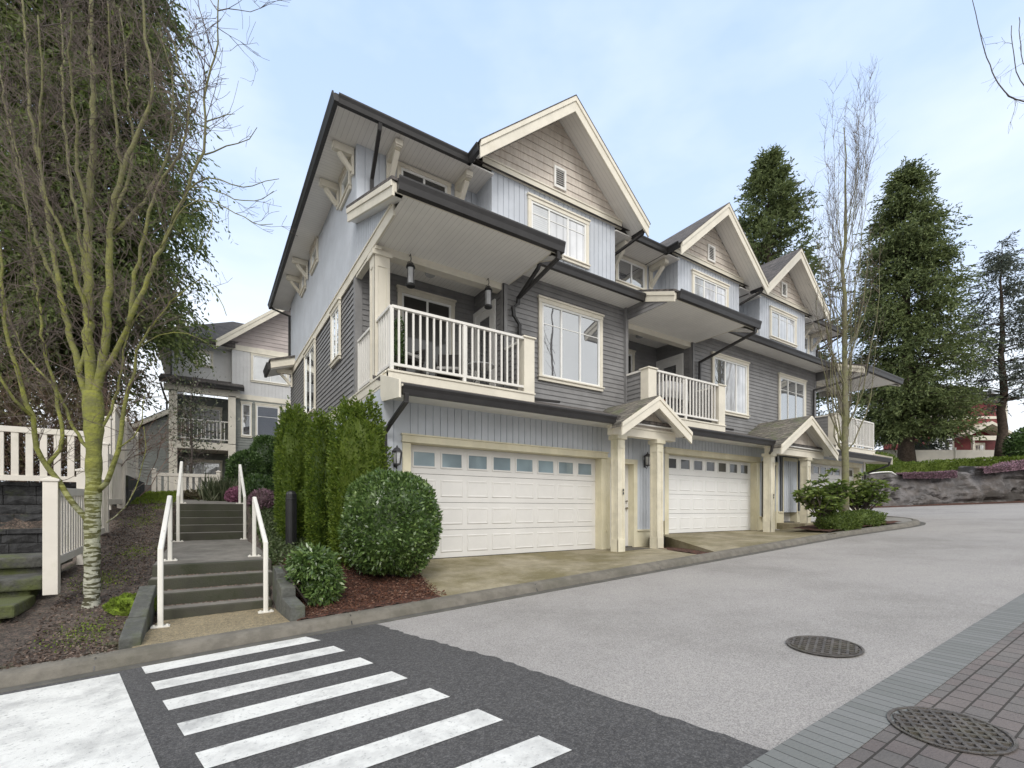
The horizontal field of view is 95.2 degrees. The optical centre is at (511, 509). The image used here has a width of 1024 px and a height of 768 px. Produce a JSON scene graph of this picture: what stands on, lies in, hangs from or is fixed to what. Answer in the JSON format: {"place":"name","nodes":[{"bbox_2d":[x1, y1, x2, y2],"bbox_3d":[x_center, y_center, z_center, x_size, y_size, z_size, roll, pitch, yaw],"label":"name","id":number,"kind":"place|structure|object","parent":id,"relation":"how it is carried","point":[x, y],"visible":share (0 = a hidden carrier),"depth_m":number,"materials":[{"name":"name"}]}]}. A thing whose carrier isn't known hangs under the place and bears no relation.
{"place":"outdoors","nodes":[
{"label":"outdoors","id":0,"kind":"place"},
{"bbox_2d":[0,485,399,668],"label":"ground","id":1,"kind":"structure","parent":0,"point":[13,631],"depth_m":5.91,"materials":[{"name":"soil"}]},
{"bbox_2d":[0,528,41,553],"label":"retaining wall","id":2,"kind":"structure","parent":1,"relation":"on","point":[16,541],"depth_m":7.52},
{"bbox_2d":[0,553,72,622],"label":"stone steps","id":3,"kind":"structure","parent":1,"relation":"on","point":[20,582],"depth_m":5.52,"materials":[{"name":"stone"}]},
{"bbox_2d":[0,481,75,525],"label":"retaining wall","id":4,"kind":"structure","parent":1,"relation":"on","point":[12,492],"depth_m":8.36,"materials":[{"name":"stone"}]},
{"bbox_2d":[0,416,112,509],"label":"fence panel","id":5,"kind":"object","parent":1,"relation":"on","point":[15,431],"visible":0.55,"depth_m":8.34,"materials":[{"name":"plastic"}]},
{"bbox_2d":[40,477,83,594],"bbox_3d":[-5.773,0.296,6.082,0.160,1.368,1.701,0,0,-33],"label":"fence panel","id":6,"kind":"object","parent":1,"relation":"on","point":[62,530],"visible":0.84,"depth_m":5.42,"materials":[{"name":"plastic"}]},
{"bbox_2d":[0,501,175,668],"bbox_3d":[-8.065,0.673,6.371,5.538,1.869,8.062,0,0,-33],"label":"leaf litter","id":7,"kind":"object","parent":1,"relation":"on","point":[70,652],"visible":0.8,"depth_m":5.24,"materials":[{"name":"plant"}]},
{"bbox_2d":[75,468,104,564],"bbox_3d":[-6.691,0.091,7.484,0.160,1.418,1.691,0,0,-33],"label":"fence panel","id":8,"kind":"object","parent":1,"relation":"on","point":[80,480],"visible":0.19,"depth_m":6.79,"materials":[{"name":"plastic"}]},
{"bbox_2d":[0,0,183,470],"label":"cedar tree","id":9,"kind":"object","parent":1,"relation":"on","point":[74,380],"visible":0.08,"depth_m":18.03,"materials":[{"name":"green plant"}]},
{"bbox_2d":[29,504,173,652],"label":"moss patches","id":10,"kind":"object","parent":1,"relation":"on","point":[103,627],"visible":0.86,"depth_m":6.05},
{"bbox_2d":[10,368,197,487],"bbox_3d":[-11.585,-2.146,13.216,4.878,3.637,4.498,0,0,-12],"label":"brushwood","id":11,"kind":"object","parent":1,"relation":"on","point":[141,441],"visible":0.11,"depth_m":13.38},
{"bbox_2d":[0,330,224,496],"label":"brushwood","id":12,"kind":"object","parent":1,"relation":"on","point":[52,425],"visible":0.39,"depth_m":9.78,"materials":[{"name":"plant"}]},
{"bbox_2d":[102,442,126,532],"bbox_3d":[-7.725,-0.459,9.065,0.160,1.718,2.190,0,0,-33],"label":"fence panel","id":13,"kind":"object","parent":1,"relation":"on","point":[115,491],"visible":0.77,"depth_m":9.03,"materials":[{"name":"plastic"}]},
{"bbox_2d":[0,0,237,415],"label":"cedar tree","id":14,"kind":"object","parent":1,"relation":"on","point":[183,222],"visible":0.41,"depth_m":17.20,"materials":[{"name":"green plant"}]},
{"bbox_2d":[112,475,144,506],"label":"wall","id":15,"kind":"structure","parent":1,"relation":"on","point":[130,484],"depth_m":10.66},
{"bbox_2d":[112,404,138,479],"bbox_3d":[-8.937,-1.110,10.835,0.150,2.019,3.530,0,0,-33],"label":"privacy fence","id":16,"kind":"object","parent":15,"relation":"on","point":[132,472],"visible":0.49,"depth_m":10.84,"materials":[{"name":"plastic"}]},
{"bbox_2d":[102,592,156,615],"bbox_3d":[-4.452,1.112,5.487,0.560,0.301,0.489,0,0,-33],"label":"moss mound","id":17,"kind":"object","parent":1,"relation":"on","point":[122,604],"visible":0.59,"depth_m":5.31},
{"bbox_2d":[119,617,146,649],"bbox_3d":[-3.841,1.360,4.746,0.170,0.436,0.547,0,0,-33],"label":"timber edging","id":18,"kind":"object","parent":1,"relation":"on","point":[134,632],"visible":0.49,"depth_m":4.65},
{"bbox_2d":[128,585,155,631],"bbox_3d":[-4.172,1.200,5.289,0.159,0.593,0.724,0,0,-31],"label":"timber edging","id":19,"kind":"object","parent":1,"relation":"on","point":[143,605],"visible":0.53,"depth_m":5.26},
{"bbox_2d":[0,0,296,608],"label":"birch tree","id":20,"kind":"object","parent":1,"relation":"on","point":[91,383],"visible":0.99,"depth_m":5.48,"materials":[{"name":"green plant"}]},
{"bbox_2d":[130,490,176,504],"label":"grass","id":21,"kind":"structure","parent":1,"relation":"on","point":[150,497],"depth_m":11.41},
{"bbox_2d":[151,468,220,492],"bbox_3d":[-10.044,-0.779,14.461,1.770,0.958,0.140,0,0,-33],"label":"fence panel","id":22,"kind":"object","parent":1,"relation":"on","point":[173,475],"visible":0.45,"depth_m":14.26,"materials":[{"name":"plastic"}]},
{"bbox_2d":[147,358,239,480],"bbox_3d":[-10.931,-2.920,16.136,2.670,5.043,2.613,0,0,-33],"label":"holly tree","id":23,"kind":"object","parent":1,"relation":"on","point":[191,412],"visible":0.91,"depth_m":16.03,"materials":[{"name":"green plant"}]},
{"bbox_2d":[148,539,272,619],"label":"stairs","id":24,"kind":"structure","parent":1,"relation":"on","point":[205,577],"depth_m":6.20,"materials":[{"name":"concrete"}]},
{"bbox_2d":[150,495,177,628],"bbox_3d":[-4.335,0.547,5.857,0.170,1.496,1.740,0,0,-33],"label":"handrail","id":25,"kind":"object","parent":24,"relation":"on","point":[167,520],"visible":1,"depth_m":5.18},
{"bbox_2d":[172,461,185,541],"bbox_3d":[-6.748,-0.224,9.507,0.170,1.659,1.690,0,0,-33],"label":"handrail","id":26,"kind":"object","parent":24,"relation":"on","point":[179,497],"visible":1,"depth_m":8.85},
{"bbox_2d":[235,464,246,539],"bbox_3d":[-5.869,-0.227,10.172,0.170,1.654,1.740,0,0,-33],"label":"handrail","id":27,"kind":"object","parent":24,"relation":"on","point":[240,479],"visible":0.95,"depth_m":9.85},
{"bbox_2d":[248,497,273,613],"bbox_3d":[-3.495,0.532,6.473,0.170,1.466,1.750,0,0,-33],"label":"handrail","id":28,"kind":"object","parent":24,"relation":"on","point":[256,510],"visible":1,"depth_m":5.92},
{"bbox_2d":[131,309,290,490],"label":"house","id":29,"kind":"structure","parent":1,"relation":"on","point":[257,400],"depth_m":23.16,"materials":[{"name":"paint"}]},
{"bbox_2d":[182,404,221,442],"bbox_3d":[-15.498,-4.232,23.452,1.710,1.985,0.080,0,0,-33],"label":"window","id":30,"kind":"structure","parent":29,"relation":"in","point":[219,409],"depth_m":23.61,"materials":[{"name":"glass"}]},
{"bbox_2d":[183,459,222,489],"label":"window","id":31,"kind":"structure","parent":29,"relation":"in","point":[215,465],"depth_m":23.46,"materials":[{"name":"glass"}]},
{"bbox_2d":[240,401,252,437],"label":"window","id":32,"kind":"structure","parent":29,"relation":"in","point":[246,407],"depth_m":23.24,"materials":[{"name":"plastic"}]},
{"bbox_2d":[255,402,280,436],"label":"window","id":33,"kind":"structure","parent":29,"relation":"in","point":[265,414],"depth_m":23.69,"materials":[{"name":"glass"}]},
{"bbox_2d":[250,352,288,386],"bbox_3d":[-12.296,-7.133,23.791,1.780,1.485,0.080,0,0,-33],"label":"window","id":34,"kind":"structure","parent":29,"relation":"in","point":[258,360],"depth_m":23.61,"materials":[{"name":"plastic"}]},
{"bbox_2d":[132,607,289,647],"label":"apron slab","id":35,"kind":"structure","parent":1,"relation":"on","point":[189,627],"depth_m":5.24,"materials":[{"name":"concrete"}]},
{"bbox_2d":[174,504,247,540],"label":"stairs","id":36,"kind":"structure","parent":1,"relation":"on","point":[211,521],"depth_m":9.76,"materials":[{"name":"concrete"}]},
{"bbox_2d":[187,470,237,500],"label":"grass shrub","id":37,"kind":"object","parent":1,"relation":"on","point":[214,490],"visible":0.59,"depth_m":12.61,"materials":[{"name":"green plant"}]},
{"bbox_2d":[224,449,266,485],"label":"yew bush","id":38,"kind":"object","parent":1,"relation":"on","point":[250,461],"visible":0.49,"depth_m":13.61,"materials":[{"name":"green plant"}]},
{"bbox_2d":[241,473,274,501],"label":"yew bush","id":39,"kind":"object","parent":1,"relation":"on","point":[257,481],"visible":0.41,"depth_m":11.70,"materials":[{"name":"green plant"}]},
{"bbox_2d":[246,488,274,510],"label":"heather clump","id":40,"kind":"object","parent":1,"relation":"on","point":[265,497],"visible":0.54,"depth_m":10.55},
{"bbox_2d":[248,434,275,476],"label":"yew bush","id":41,"kind":"object","parent":1,"relation":"on","point":[262,445],"visible":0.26,"depth_m":14.78,"materials":[{"name":"green plant"}]},
{"bbox_2d":[246,499,307,566],"bbox_3d":[-4.762,0.271,9.451,0.849,1.231,5.077,0,0,-33],"label":"ground cover","id":42,"kind":"object","parent":1,"relation":"on","point":[272,536],"visible":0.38,"depth_m":8.45,"materials":[{"name":"green plant"}]},
{"bbox_2d":[273,565,304,621],"bbox_3d":[-2.791,1.120,5.798,0.180,0.755,1.172,0,0,-36],"label":"timber edging","id":43,"kind":"object","parent":1,"relation":"on","point":[290,605],"visible":0.6,"depth_m":5.66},
{"bbox_2d":[285,490,296,545],"bbox_3d":[-3.932,0.168,8.326,0.188,1.025,0.188,0,0,-33],"label":"bollard","id":44,"kind":"object","parent":1,"relation":"on","point":[291,517],"visible":0.94,"depth_m":8.26,"materials":[{"name":"black metal"}]},
{"bbox_2d":[272,395,312,541],"bbox_3d":[-4.132,-0.584,8.894,0.774,3.157,1.102,0,0,-33],"label":"cedar hedge","id":45,"kind":"object","parent":1,"relation":"on","point":[289,455],"visible":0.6,"depth_m":8.60,"materials":[{"name":"plant"}]},
{"bbox_2d":[303,406,334,547],"bbox_3d":[-3.290,-0.359,8.071,0.594,2.852,0.777,0,0,-33],"label":"cedar hedge","id":46,"kind":"object","parent":1,"relation":"on","point":[316,518],"visible":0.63,"depth_m":7.85,"materials":[{"name":"plant"}]},
{"bbox_2d":[272,556,446,620],"bbox_3d":[-2.288,0.979,7.021,2.140,0.557,2.755,0,0,-33],"label":"mulch bed","id":47,"kind":"object","parent":1,"relation":"on","point":[382,601],"visible":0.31,"depth_m":6.42,"materials":[{"name":"wood"}]},
{"bbox_2d":[278,541,347,606],"bbox_3d":[-2.551,0.834,5.987,0.795,0.883,0.775,0,0,-33],"label":"shrub","id":48,"kind":"object","parent":47,"relation":"on","point":[316,572],"visible":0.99,"depth_m":5.84,"materials":[{"name":"green plant"}]},
{"bbox_2d":[325,390,393,569],"bbox_3d":[-2.505,-0.395,7.676,1.024,3.174,0.989,0,0,-33],"label":"cedar hedge","id":49,"kind":"object","parent":47,"relation":"on","point":[357,448],"visible":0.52,"depth_m":7.39,"materials":[{"name":"plant"}]},
{"bbox_2d":[337,466,443,577],"bbox_3d":[-1.851,0.202,7.140,1.554,1.705,1.524,0,0,-33],"label":"laurel bush","id":50,"kind":"object","parent":47,"relation":"on","point":[390,521],"visible":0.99,"depth_m":6.69,"materials":[{"name":"green plant"}]},
{"bbox_2d":[263,90,830,558],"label":"townhouse","id":51,"kind":"structure","parent":1,"relation":"on","point":[547,438],"depth_m":10.47,"materials":[{"name":"paint"}]},
{"bbox_2d":[303,337,315,419],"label":"window","id":52,"kind":"structure","parent":51,"relation":"in","point":[309,354],"depth_m":13.94,"materials":[{"name":"plastic"}]},
{"bbox_2d":[329,297,340,368],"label":"window","id":53,"kind":"structure","parent":51,"relation":"in","point":[335,311],"depth_m":11.16,"materials":[{"name":"glass"}]},
{"bbox_2d":[338,157,351,210],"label":"window","id":54,"kind":"structure","parent":51,"relation":"in","point":[344,181],"depth_m":10.43,"materials":[{"name":"plastic"}]},
{"bbox_2d":[394,315,407,369],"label":"potted plant","id":55,"kind":"object","parent":51,"relation":"on","point":[402,339],"visible":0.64,"depth_m":8.40,"materials":[{"name":"green plant"}]},
{"bbox_2d":[397,161,450,194],"bbox_3d":[-1.952,-7.130,10.487,1.340,0.880,0.080,0,0,-33],"label":"window","id":56,"kind":"structure","parent":51,"relation":"in","point":[406,170],"depth_m":10.48,"materials":[{"name":"plastic"}]},
{"bbox_2d":[396,284,456,375],"bbox_3d":[-1.922,-3.732,10.625,1.440,2.385,0.075,0,0,-33],"label":"sliding door","id":57,"kind":"structure","parent":51,"relation":"in","point":[415,299],"depth_m":10.63,"materials":[{"name":"plastic"}]},
{"bbox_2d":[432,354,461,380],"bbox_3d":[-1.323,-2.896,9.839,0.640,0.920,0.650,0,0,-5],"label":"patio chair","id":58,"kind":"object","parent":51,"relation":"on","point":[449,366],"visible":0.34,"depth_m":9.96,"materials":[{"name":"wicker"}]},
{"bbox_2d":[473,299,495,385],"bbox_3d":[-0.650,-3.580,10.905,0.040,2.300,1.000,0,0,-33],"label":"balcony door","id":59,"kind":"structure","parent":51,"relation":"in","point":[483,317],"depth_m":10.88,"materials":[{"name":"white paint"}]},
{"bbox_2d":[411,445,594,558],"bbox_3d":[0.021,-0.116,9.984,4.730,2.199,0.056,0,0,-33],"label":"garage door","id":60,"kind":"structure","parent":51,"relation":"in","point":[514,503],"depth_m":9.89,"materials":[{"name":"paint"}]},
{"bbox_2d":[527,192,590,269],"bbox_3d":[1.204,-6.927,11.692,2.000,1.275,0.080,0,0,-33],"label":"window","id":61,"kind":"structure","parent":51,"relation":"in","point":[545,216],"depth_m":11.80,"materials":[{"name":"glass"}]},
{"bbox_2d":[537,295,604,391],"bbox_3d":[1.461,-3.958,11.281,2.060,1.935,0.080,0,0,-33],"label":"window","id":62,"kind":"structure","parent":51,"relation":"in","point":[570,337],"depth_m":11.27,"materials":[{"name":"glass"}]},
{"bbox_2d":[610,464,631,547],"bbox_3d":[2.629,-0.090,11.605,0.870,2.100,0.180,0,0,-33],"label":"entry door","id":63,"kind":"structure","parent":51,"relation":"in","point":[626,466],"depth_m":11.82,"materials":[{"name":"paint"}]},
{"bbox_2d":[614,202,804,534],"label":"townhouse","id":64,"kind":"structure","parent":1,"relation":"on","point":[690,327],"depth_m":14.08,"materials":[{"name":"grey paint"}]},
{"bbox_2d":[615,254,646,289],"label":"window","id":65,"kind":"structure","parent":64,"relation":"in","point":[629,272],"depth_m":14.15,"materials":[{"name":"glass"}]},
{"bbox_2d":[656,353,683,383],"bbox_3d":[4.889,-3.580,14.530,0.040,2.300,1.000,0,0,-33],"label":"balcony door","id":66,"kind":"structure","parent":64,"relation":"in","point":[674,364],"depth_m":14.43,"materials":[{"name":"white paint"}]},
{"bbox_2d":[669,455,749,533],"bbox_3d":[5.828,-0.402,13.784,4.250,2.187,0.056,0,0,-33],"label":"garage door","id":67,"kind":"structure","parent":64,"relation":"in","point":[730,511],"depth_m":13.72,"materials":[{"name":"white paint"}]},
{"bbox_2d":[691,269,729,307],"bbox_3d":[6.446,-6.893,15.123,1.990,1.245,0.080,0,0,-33],"label":"window","id":68,"kind":"structure","parent":64,"relation":"in","point":[706,286],"depth_m":15.12,"materials":[{"name":"glass"}]},
{"bbox_2d":[711,351,749,418],"bbox_3d":[6.992,-3.938,14.901,2.040,1.855,0.080,0,0,-33],"label":"window","id":69,"kind":"structure","parent":64,"relation":"in","point":[732,372],"depth_m":15.01,"materials":[{"name":"glass"}]},
{"bbox_2d":[739,248,903,531],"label":"townhouse","id":70,"kind":"structure","parent":1,"relation":"on","point":[793,379],"depth_m":17.06,"materials":[{"name":"paint"}]},
{"bbox_2d":[769,305,797,347],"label":"window","id":71,"kind":"structure","parent":70,"relation":"in","point":[783,325],"depth_m":17.61,"materials":[{"name":"glass"}]},
{"bbox_2d":[778,372,806,419],"bbox_3d":[10.234,-3.928,17.023,1.970,1.835,0.080,0,0,-33],"label":"window","id":72,"kind":"structure","parent":70,"relation":"in","point":[791,389],"depth_m":16.98,"materials":[{"name":"glass"}]},
{"bbox_2d":[811,464,853,521],"bbox_3d":[12.208,-0.609,17.960,4.100,2.174,0.056,0,0,-33],"label":"garage door","id":73,"kind":"structure","parent":70,"relation":"in","point":[816,469],"depth_m":17.78,"materials":[{"name":"paint"}]},
{"bbox_2d":[866,466,1023,505],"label":"rock face","id":74,"kind":"object","parent":1,"relation":"on","point":[971,484],"visible":0.23,"depth_m":25.71},
{"bbox_2d":[895,470,957,478],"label":"heather bank","id":75,"kind":"structure","parent":74,"relation":"on","point":[935,474],"depth_m":25.91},
{"bbox_2d":[976,459,1023,473],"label":"heather bank","id":76,"kind":"structure","parent":74,"relation":"on","point":[1012,465],"depth_m":25.20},
{"bbox_2d":[0,624,768,767],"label":"crossing asphalt","id":77,"kind":"structure","parent":0,"point":[589,729],"depth_m":3.11,"materials":[{"name":"asphalt"}]},
{"bbox_2d":[0,673,159,767],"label":"painted area","id":78,"kind":"object","parent":77,"relation":"on","point":[92,723],"visible":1,"depth_m":3.10,"materials":[{"name":"paint"}]},
{"bbox_2d":[142,637,319,673],"bbox_3d":[-2.694,1.399,4.583,1.500,0.075,0.260,0,0,-33],"label":"crosswalk stripe","id":79,"kind":"object","parent":77,"relation":"on","point":[213,657],"visible":1,"depth_m":4.53,"materials":[{"name":"paint"}]},
{"bbox_2d":[151,646,343,689],"bbox_3d":[-2.301,1.393,4.191,1.501,0.075,0.240,0,0,-33],"label":"crosswalk stripe","id":80,"kind":"object","parent":77,"relation":"on","point":[190,678],"visible":1,"depth_m":4.13,"materials":[{"name":"paint"}]},
{"bbox_2d":[163,657,371,709],"bbox_3d":[-1.915,1.388,3.807,1.507,0.075,0.240,0,0,-33],"label":"crosswalk stripe","id":81,"kind":"object","parent":77,"relation":"on","point":[201,697],"visible":1,"depth_m":3.74,"materials":[{"name":"paint"}]},
{"bbox_2d":[177,671,406,735],"bbox_3d":[-1.530,1.382,3.422,1.512,0.076,0.240,0,0,-33],"label":"crosswalk stripe","id":82,"kind":"object","parent":77,"relation":"on","point":[189,727],"visible":1,"depth_m":3.35,"materials":[{"name":"paint"}]},
{"bbox_2d":[195,688,449,767],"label":"crosswalk stripe","id":83,"kind":"object","parent":77,"relation":"on","point":[222,754],"visible":1,"depth_m":2.96,"materials":[{"name":"paint"}]},
{"bbox_2d":[295,709,501,767],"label":"crosswalk stripe","id":84,"kind":"object","parent":77,"relation":"on","point":[376,752],"visible":1,"depth_m":2.74,"materials":[{"name":"paint"}]},
{"bbox_2d":[456,735,570,767],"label":"crosswalk stripe","id":85,"kind":"object","parent":77,"relation":"on","point":[533,751],"visible":1,"depth_m":2.55,"materials":[{"name":"paint"}]},
{"bbox_2d":[0,0,1023,481],"label":"sky","id":86,"kind":"structure","parent":0,"point":[683,96],"materials":[{"name":"blue"}]},
{"bbox_2d":[415,546,696,595],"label":"driveway","id":87,"kind":"structure","parent":0,"point":[454,576],"depth_m":8.39,"materials":[{"name":"concrete"}]},
{"bbox_2d":[379,503,1023,767],"bbox_3d":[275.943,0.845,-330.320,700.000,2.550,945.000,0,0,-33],"label":"road","id":88,"kind":"structure","parent":0,"point":[705,646],"depth_m":5.05,"materials":[{"name":"asphalt"}]},
{"bbox_2d":[0,516,919,688],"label":"kerb","id":89,"kind":"structure","parent":88,"relation":"on","point":[30,673],"depth_m":5.40,"materials":[{"name":"concrete"}]},
{"bbox_2d":[0,521,925,692],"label":"gutter pan","id":90,"kind":"object","parent":88,"relation":"on","point":[35,684],"visible":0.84,"depth_m":5.34,"materials":[{"name":"concrete"}]},
{"bbox_2d":[786,635,864,656],"bbox_3d":[2.714,1.181,4.071,0.570,0.038,0.570,0,0,-33],"label":"manhole cover","id":91,"kind":"object","parent":88,"relation":"on","point":[825,646],"visible":1,"depth_m":4.05,"materials":[{"name":"metal"}]},
{"bbox_2d":[742,593,1023,767],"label":"paver border","id":92,"kind":"object","parent":88,"relation":"on","point":[834,738],"visible":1,"depth_m":3.01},
{"bbox_2d":[663,528,832,551],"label":"driveway","id":93,"kind":"structure","parent":0,"point":[718,541],"depth_m":12.08,"materials":[{"name":"concrete"}]},
{"bbox_2d":[794,521,900,531],"bbox_3d":[10.065,0.445,14.021,4.700,0.260,1.500,0,0,-33],"label":"mulch bed","id":94,"kind":"object","parent":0,"point":[812,527],"visible":0.28,"depth_m":13.55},
{"bbox_2d":[791,467,860,527],"bbox_3d":[8.748,-0.305,13.177,1.705,1.771,1.671,0,0,-33],"label":"rhododendron","id":95,"kind":"object","parent":94,"relation":"on","point":[829,499],"visible":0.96,"depth_m":12.93,"materials":[{"name":"green plant"}]},
{"bbox_2d":[813,511,863,531],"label":"hedge","id":96,"kind":"object","parent":94,"relation":"on","point":[845,520],"visible":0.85,"depth_m":12.87,"materials":[{"name":"green plant"}]},
{"bbox_2d":[795,58,890,510],"bbox_3d":[10.575,-6.758,14.702,2.600,14.518,2.593,0,0,-33],"label":"columnar tree","id":97,"kind":"object","parent":94,"relation":"on","point":[845,373],"visible":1,"depth_m":14.61,"materials":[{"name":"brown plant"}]},
{"bbox_2d":[822,471,899,510],"bbox_3d":[11.262,-0.423,15.216,1.978,1.707,1.640,0,0,26],"label":"rhododendron","id":98,"kind":"object","parent":94,"relation":"on","point":[865,493],"visible":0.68,"depth_m":14.95,"materials":[{"name":"green plant"}]},
{"bbox_2d":[846,509,887,527],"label":"hedge","id":99,"kind":"object","parent":94,"relation":"on","point":[874,518],"visible":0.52,"depth_m":13.68,"materials":[{"name":"green plant"}]},
{"bbox_2d":[834,623,1023,767],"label":"cobble paving","id":100,"kind":"structure","parent":0,"point":[987,685],"depth_m":2.82,"materials":[{"name":"stone"}]},
{"bbox_2d":[887,706,1018,754],"bbox_3d":[2.458,1.231,2.636,0.540,0.036,0.540,0,0,-33],"label":"manhole cover","id":101,"kind":"object","parent":100,"relation":"on","point":[953,730],"visible":1,"depth_m":2.60,"materials":[{"name":"metal"}]},
{"bbox_2d":[972,0,1023,128],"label":"bare tree","id":102,"kind":"object","parent":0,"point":[1009,96],"visible":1,"depth_m":8.00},
{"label":"bank","id":103,"kind":"structure","parent":0,"visible":0},
{"bbox_2d":[733,143,855,415],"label":"sequoia tree","id":104,"kind":"object","parent":103,"relation":"on","point":[770,227],"visible":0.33,"depth_m":43.45,"materials":[{"name":"green plant"}]},
{"bbox_2d":[859,350,961,449],"bbox_3d":[32.939,-8.270,38.954,6.785,9.958,7.579,0,0,28],"label":"spruce tree","id":105,"kind":"object","parent":103,"relation":"on","point":[921,446],"visible":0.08,"depth_m":37.72,"materials":[{"name":"green plant"}]},
{"bbox_2d":[833,153,1005,463],"bbox_3d":[27.853,-13.812,32.900,10.512,22.279,9.623,0,0,-33],"label":"sequoia tree","id":106,"kind":"object","parent":103,"relation":"on","point":[916,249],"visible":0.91,"depth_m":31.55,"materials":[{"name":"green plant"}]},
{"bbox_2d":[875,448,994,462],"bbox_3d":[32.290,-3.925,35.763,9.777,1.650,0.249,0,0,0],"label":"garden fence","id":107,"kind":"object","parent":103,"relation":"on","point":[924,455],"visible":0.19,"depth_m":35.74,"materials":[{"name":"plastic"}]},
{"bbox_2d":[865,455,1023,472],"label":"clipped hedge","id":108,"kind":"object","parent":103,"relation":"on","point":[930,465],"visible":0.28,"depth_m":27.30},
{"bbox_2d":[883,385,1014,449],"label":"red house","id":109,"kind":"structure","parent":103,"relation":"on","point":[982,443],"depth_m":43.97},
{"bbox_2d":[925,229,1023,459],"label":"spruce tree","id":110,"kind":"object","parent":103,"relation":"on","point":[1003,264],"visible":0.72,"depth_m":32.81,"materials":[{"name":"green plant"}]},
{"bbox_2d":[1000,427,1023,456],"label":"dark shrub","id":111,"kind":"object","parent":103,"relation":"on","point":[1013,445],"visible":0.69,"depth_m":29.94,"materials":[{"name":"green plant"}]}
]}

